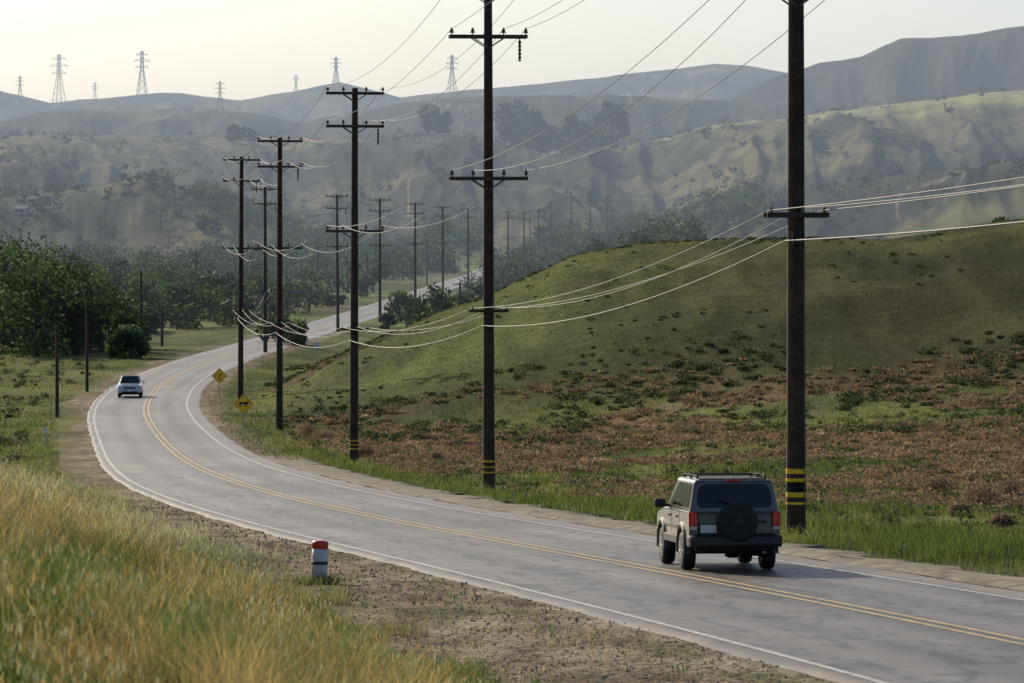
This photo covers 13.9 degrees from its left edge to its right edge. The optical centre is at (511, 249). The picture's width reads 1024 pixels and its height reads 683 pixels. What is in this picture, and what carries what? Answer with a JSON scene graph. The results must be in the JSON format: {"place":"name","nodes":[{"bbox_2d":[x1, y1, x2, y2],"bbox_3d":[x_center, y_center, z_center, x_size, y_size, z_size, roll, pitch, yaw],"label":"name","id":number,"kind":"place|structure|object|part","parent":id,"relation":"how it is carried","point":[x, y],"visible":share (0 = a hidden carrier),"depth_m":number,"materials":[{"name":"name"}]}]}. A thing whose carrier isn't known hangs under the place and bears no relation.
{"place":"outdoors","nodes":[
{"label":"outdoors","id":0,"kind":"place"},
{"bbox_2d":[0,26,1023,682],"bbox_3d":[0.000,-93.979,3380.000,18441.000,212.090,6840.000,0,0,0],"label":"ground","id":1,"kind":"structure","parent":0,"point":[908,80],"depth_m":1374.57,"materials":[{"name":"green plant"}]},
{"bbox_2d":[16,76,23,101],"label":"transmission tower","id":2,"kind":"structure","parent":1,"relation":"on","point":[19,88],"depth_m":4399.07,"materials":[{"name":"metal"}]},
{"bbox_2d":[14,209,29,214],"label":"walls","id":3,"kind":"structure","parent":1,"relation":"on","point":[26,211],"depth_m":1498.67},
{"bbox_2d":[13,206,30,208],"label":"roof","id":4,"kind":"structure","parent":3,"relation":"on","point":[21,207],"depth_m":1499.10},
{"bbox_2d":[27,199,38,205],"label":"walls","id":5,"kind":"structure","parent":1,"relation":"on","point":[30,203],"depth_m":1518.96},
{"bbox_2d":[44,427,47,447],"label":"road sign","id":6,"kind":"object","parent":1,"relation":"on","point":[45,430],"visible":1,"depth_m":228.01,"materials":[{"name":"metal"}]},
{"bbox_2d":[55,326,58,417],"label":"wooden pole","id":7,"kind":"object","parent":1,"relation":"on","point":[56,371],"visible":0.88,"depth_m":284.91,"materials":[{"name":"brown wood"}]},
{"bbox_2d":[50,54,67,109],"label":"transmission tower","id":8,"kind":"structure","parent":1,"relation":"on","point":[58,66],"depth_m":4388.48,"materials":[{"name":"metal"}]},
{"bbox_2d":[85,300,88,391],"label":"wooden pole","id":9,"kind":"object","parent":1,"relation":"on","point":[86,366],"visible":0.88,"depth_m":340.91,"materials":[{"name":"brown wood"}]},
{"bbox_2d":[91,82,98,100],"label":"transmission tower","id":10,"kind":"structure","parent":1,"relation":"on","point":[94,83],"depth_m":4399.32,"materials":[{"name":"metal"}]},
{"bbox_2d":[0,226,253,358],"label":"oak grove","id":11,"kind":"object","parent":1,"relation":"on","point":[41,298],"visible":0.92,"depth_m":467.22,"materials":[{"name":"green plant"}]},
{"bbox_2d":[140,270,141,358],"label":"wooden pole","id":12,"kind":"object","parent":1,"relation":"on","point":[141,304],"visible":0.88,"depth_m":446.90,"materials":[{"name":"brown wood"}]},
{"bbox_2d":[134,51,149,97],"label":"transmission tower","id":13,"kind":"structure","parent":1,"relation":"on","point":[141,66],"depth_m":4388.83,"materials":[{"name":"metal"}]},
{"bbox_2d":[160,305,163,345],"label":"wooden pole","id":14,"kind":"object","parent":1,"relation":"on","point":[161,336],"visible":0.88,"depth_m":499.86,"materials":[{"name":"brown wood"}]},
{"bbox_2d":[191,253,200,281],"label":"wooden pole","id":15,"kind":"object","parent":1,"relation":"on","point":[196,254],"visible":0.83,"depth_m":759.88,"materials":[{"name":"brown wood"}]},
{"bbox_2d":[212,368,226,397],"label":"curve warning sign","id":16,"kind":"object","parent":1,"relation":"on","point":[219,375],"visible":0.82,"depth_m":326.00,"materials":[{"name":"metal"}]},
{"bbox_2d":[215,81,225,113],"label":"transmission tower","id":17,"kind":"structure","parent":1,"relation":"on","point":[220,97],"depth_m":3149.31,"materials":[{"name":"metal"}]},
{"bbox_2d":[222,156,259,398],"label":"utility pole","id":18,"kind":"object","parent":1,"relation":"on","point":[240,310],"visible":0.95,"depth_m":327.82,"materials":[{"name":"brown wood"}]},
{"bbox_2d":[234,394,252,430],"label":"cattle warning sign","id":19,"kind":"object","parent":1,"relation":"on","point":[243,403],"visible":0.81,"depth_m":258.99,"materials":[{"name":"metal"}]},
{"bbox_2d":[252,187,276,351],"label":"utility pole","id":20,"kind":"object","parent":1,"relation":"on","point":[265,203],"visible":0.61,"depth_m":469.83,"materials":[{"name":"brown wood"}]},
{"bbox_2d":[257,136,302,428],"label":"utility pole","id":21,"kind":"object","parent":1,"relation":"on","point":[279,380],"visible":1,"depth_m":270.81,"materials":[{"name":"brown wood"}]},
{"bbox_2d":[294,75,297,91],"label":"transmission tower","id":22,"kind":"structure","parent":1,"relation":"on","point":[295,78],"depth_m":4399.34,"materials":[{"name":"metal"}]},
{"bbox_2d":[313,342,318,348],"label":"road sign","id":23,"kind":"object","parent":1,"relation":"on","point":[315,344],"visible":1,"depth_m":469.99,"materials":[{"name":"metal"}]},
{"bbox_2d":[314,246,321,286],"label":"wooden pole","id":24,"kind":"object","parent":1,"relation":"on","point":[317,247],"visible":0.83,"depth_m":899.88,"materials":[{"name":"brown wood"}]},
{"bbox_2d":[311,540,327,583],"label":"roadside marker post","id":25,"kind":"object","parent":1,"relation":"on","point":[319,563],"visible":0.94,"depth_m":74.88,"materials":[{"name":"white paint"}]},
{"bbox_2d":[331,57,340,83],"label":"transmission tower","id":26,"kind":"structure","parent":1,"relation":"on","point":[336,68],"depth_m":4399.10,"materials":[{"name":"metal"}]},
{"bbox_2d":[326,194,347,331],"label":"utility pole","id":27,"kind":"object","parent":1,"relation":"on","point":[337,246],"visible":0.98,"depth_m":566.83,"materials":[{"name":"brown wood"}]},
{"bbox_2d":[325,86,384,464],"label":"utility pole","id":28,"kind":"object","parent":1,"relation":"on","point":[354,434],"visible":0.97,"depth_m":209.84,"materials":[{"name":"brown wood"}]},
{"bbox_2d":[363,252,370,295],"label":"wooden pole","id":29,"kind":"object","parent":1,"relation":"on","point":[366,253],"visible":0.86,"depth_m":859.87,"materials":[{"name":"brown wood"}]},
{"bbox_2d":[372,227,377,271],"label":"wooden pole","id":30,"kind":"object","parent":1,"relation":"on","point":[376,244],"visible":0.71,"depth_m":1099.91,"materials":[{"name":"brown wood"}]},
{"bbox_2d":[369,198,390,322],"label":"utility pole","id":31,"kind":"object","parent":1,"relation":"on","point":[379,293],"visible":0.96,"depth_m":626.77,"materials":[{"name":"brown wood"}]},
{"bbox_2d":[223,0,1023,347],"bbox_3d":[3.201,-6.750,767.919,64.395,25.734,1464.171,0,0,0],"label":"power lines","id":32,"kind":"object","parent":31,"relation":"attached to","point":[589,218],"visible":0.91,"depth_m":138.48,"materials":[{"name":"metal"}]},
{"bbox_2d":[0,446,819,682],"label":"roadside grass","id":33,"kind":"structure","parent":1,"relation":"on","point":[84,570],"depth_m":37.43,"materials":[{"name":"green plant"}]},
{"bbox_2d":[406,202,424,302],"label":"utility pole","id":34,"kind":"object","parent":1,"relation":"on","point":[415,277],"visible":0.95,"depth_m":711.82,"materials":[{"name":"brown wood"}]},
{"bbox_2d":[425,239,428,285],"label":"wooden pole","id":35,"kind":"object","parent":1,"relation":"on","point":[426,240],"visible":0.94,"depth_m":999.87,"materials":[{"name":"brown wood"}]},
{"bbox_2d":[434,206,450,290],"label":"utility pole","id":36,"kind":"object","parent":1,"relation":"on","point":[442,243],"visible":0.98,"depth_m":791.78,"materials":[{"name":"brown wood"}]},
{"bbox_2d":[446,55,457,93],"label":"transmission tower","id":37,"kind":"structure","parent":1,"relation":"on","point":[452,67],"depth_m":4389.21,"materials":[{"name":"metal"}]},
{"bbox_2d":[453,282,466,303],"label":"wooden pole","id":38,"kind":"object","parent":1,"relation":"on","point":[459,284],"visible":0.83,"depth_m":599.86,"materials":[{"name":"brown wood"}]},
{"bbox_2d":[460,208,475,291],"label":"utility pole","id":39,"kind":"object","parent":1,"relation":"on","point":[468,241],"visible":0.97,"depth_m":881.76,"materials":[{"name":"brown wood"}]},
{"bbox_2d":[448,0,527,491],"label":"utility pole","id":40,"kind":"object","parent":1,"relation":"on","point":[488,178],"visible":0.98,"depth_m":155.34,"materials":[{"name":"brown wood"}]},
{"bbox_2d":[0,161,1008,345],"bbox_3d":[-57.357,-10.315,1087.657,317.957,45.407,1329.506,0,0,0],"label":"valley trees","id":41,"kind":"object","parent":1,"relation":"on","point":[210,306],"visible":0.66,"depth_m":1135.23,"materials":[{"name":"green plant"}]},
{"bbox_2d":[501,211,513,260],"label":"utility pole","id":42,"kind":"object","parent":1,"relation":"on","point":[507,238],"visible":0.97,"depth_m":1049.80,"materials":[{"name":"brown wood"}]},
{"bbox_2d":[0,218,1023,534],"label":"brush shrubs","id":43,"kind":"object","parent":1,"relation":"on","point":[934,478],"visible":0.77,"depth_m":240.64,"materials":[{"name":"brown plant"}]},
{"bbox_2d":[0,218,1023,576],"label":"field grass","id":44,"kind":"structure","parent":1,"relation":"on","point":[928,542],"depth_m":198.07,"materials":[{"name":"green plant"}]},
{"bbox_2d":[0,85,1023,245],"bbox_3d":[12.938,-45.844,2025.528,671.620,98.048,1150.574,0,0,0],"label":"distant trees","id":45,"kind":"object","parent":1,"relation":"on","point":[437,121],"visible":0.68,"depth_m":2306.18,"materials":[{"name":"green plant"}]},
{"bbox_2d":[518,211,529,274],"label":"utility pole","id":46,"kind":"object","parent":1,"relation":"on","point":[523,218],"visible":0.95,"depth_m":1139.88,"materials":[{"name":"brown wood"}]},
{"bbox_2d":[533,210,543,259],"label":"utility pole","id":47,"kind":"object","parent":1,"relation":"on","point":[538,229],"visible":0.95,"depth_m":1244.87,"materials":[{"name":"brown wood"}]},
{"bbox_2d":[546,202,555,250],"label":"utility pole","id":48,"kind":"object","parent":1,"relation":"on","point":[550,224],"visible":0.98,"depth_m":1349.82,"materials":[{"name":"brown wood"}]},
{"bbox_2d":[566,192,575,241],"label":"utility pole","id":49,"kind":"object","parent":1,"relation":"on","point":[571,213],"visible":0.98,"depth_m":1419.84,"materials":[{"name":"brown wood"}]},
{"bbox_2d":[586,199,594,231],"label":"utility pole","id":50,"kind":"object","parent":1,"relation":"on","point":[590,204],"visible":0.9,"depth_m":1459.79,"materials":[{"name":"brown wood"}]},
{"bbox_2d":[602,196,610,233],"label":"utility pole","id":51,"kind":"object","parent":1,"relation":"on","point":[606,229],"visible":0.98,"depth_m":1499.85,"materials":[{"name":"brown wood"}]},
{"bbox_2d":[763,0,828,533],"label":"utility pole","id":52,"kind":"object","parent":1,"relation":"on","point":[796,468],"visible":0.91,"depth_m":96.83,"materials":[{"name":"brown wood"}]},
{"bbox_2d":[0,0,1023,102],"label":"sky","id":53,"kind":"structure","parent":0,"point":[256,48],"materials":[{"name":"white"}]},
{"bbox_2d":[87,268,1023,682],"bbox_3d":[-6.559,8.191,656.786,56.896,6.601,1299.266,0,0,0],"label":"road","id":54,"kind":"structure","parent":0,"point":[889,650],"depth_m":80.62,"materials":[{"name":"grey asphalt"}]},
{"bbox_2d":[116,375,144,396],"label":"oncoming car","id":55,"kind":"object","parent":54,"relation":"on","point":[130,384],"visible":1,"depth_m":326.14,"materials":[{"name":"silver metal"}]},
{"bbox_2d":[93,270,887,682],"bbox_3d":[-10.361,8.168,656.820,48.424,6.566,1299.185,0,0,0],"label":"edge line","id":56,"kind":"object","parent":54,"relation":"on","point":[483,578],"visible":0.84,"depth_m":73.47,"materials":[{"name":"white paint"}]},
{"bbox_2d":[143,274,1023,644],"bbox_3d":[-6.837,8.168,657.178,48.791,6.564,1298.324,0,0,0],"label":"line","id":57,"kind":"object","parent":54,"relation":"on","point":[559,552],"visible":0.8,"depth_m":84.61,"materials":[{"name":"yellow paint"}]},
{"bbox_2d":[147,275,1023,639],"bbox_3d":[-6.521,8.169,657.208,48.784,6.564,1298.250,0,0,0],"label":"line","id":58,"kind":"object","parent":54,"relation":"on","point":[559,549],"visible":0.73,"depth_m":87.12,"materials":[{"name":"yellow paint"}]},
{"bbox_2d":[186,283,1023,600],"bbox_3d":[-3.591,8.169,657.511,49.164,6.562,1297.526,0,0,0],"label":"edge line","id":59,"kind":"object","parent":54,"relation":"on","point":[530,521],"visible":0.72,"depth_m":114.26,"materials":[{"name":"white paint"}]},
{"bbox_2d":[654,472,781,569],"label":"suv car","id":60,"kind":"object","parent":54,"relation":"on","point":[738,518],"visible":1,"depth_m":78.51,"materials":[{"name":"grey paint"}]},
{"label":"front door window","id":61,"kind":"part","parent":60,"relation":"part of","materials":[{"name":"grey glass"}]},
{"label":"rear door window","id":62,"kind":"part","parent":60,"relation":"part of","materials":[{"name":"grey glass"}]},
{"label":"quarter window","id":63,"kind":"part","parent":60,"relation":"part of","materials":[{"name":"grey glass"}]},
{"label":"rear window","id":64,"kind":"part","parent":60,"relation":"part of","materials":[{"name":"black glass"}]},
{"bbox_2d":[123,500,1020,682],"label":"gravel","id":65,"kind":"structure","parent":0,"point":[464,592],"depth_m":64.18,"materials":[{"name":"grey gravel"}]},
{"bbox_2d":[261,456,1023,590],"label":"road shoulder","id":66,"kind":"object","parent":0,"point":[853,557],"visible":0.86,"depth_m":105.03,"materials":[{"name":"dirt"},{"name":"gravel"}]}
]}

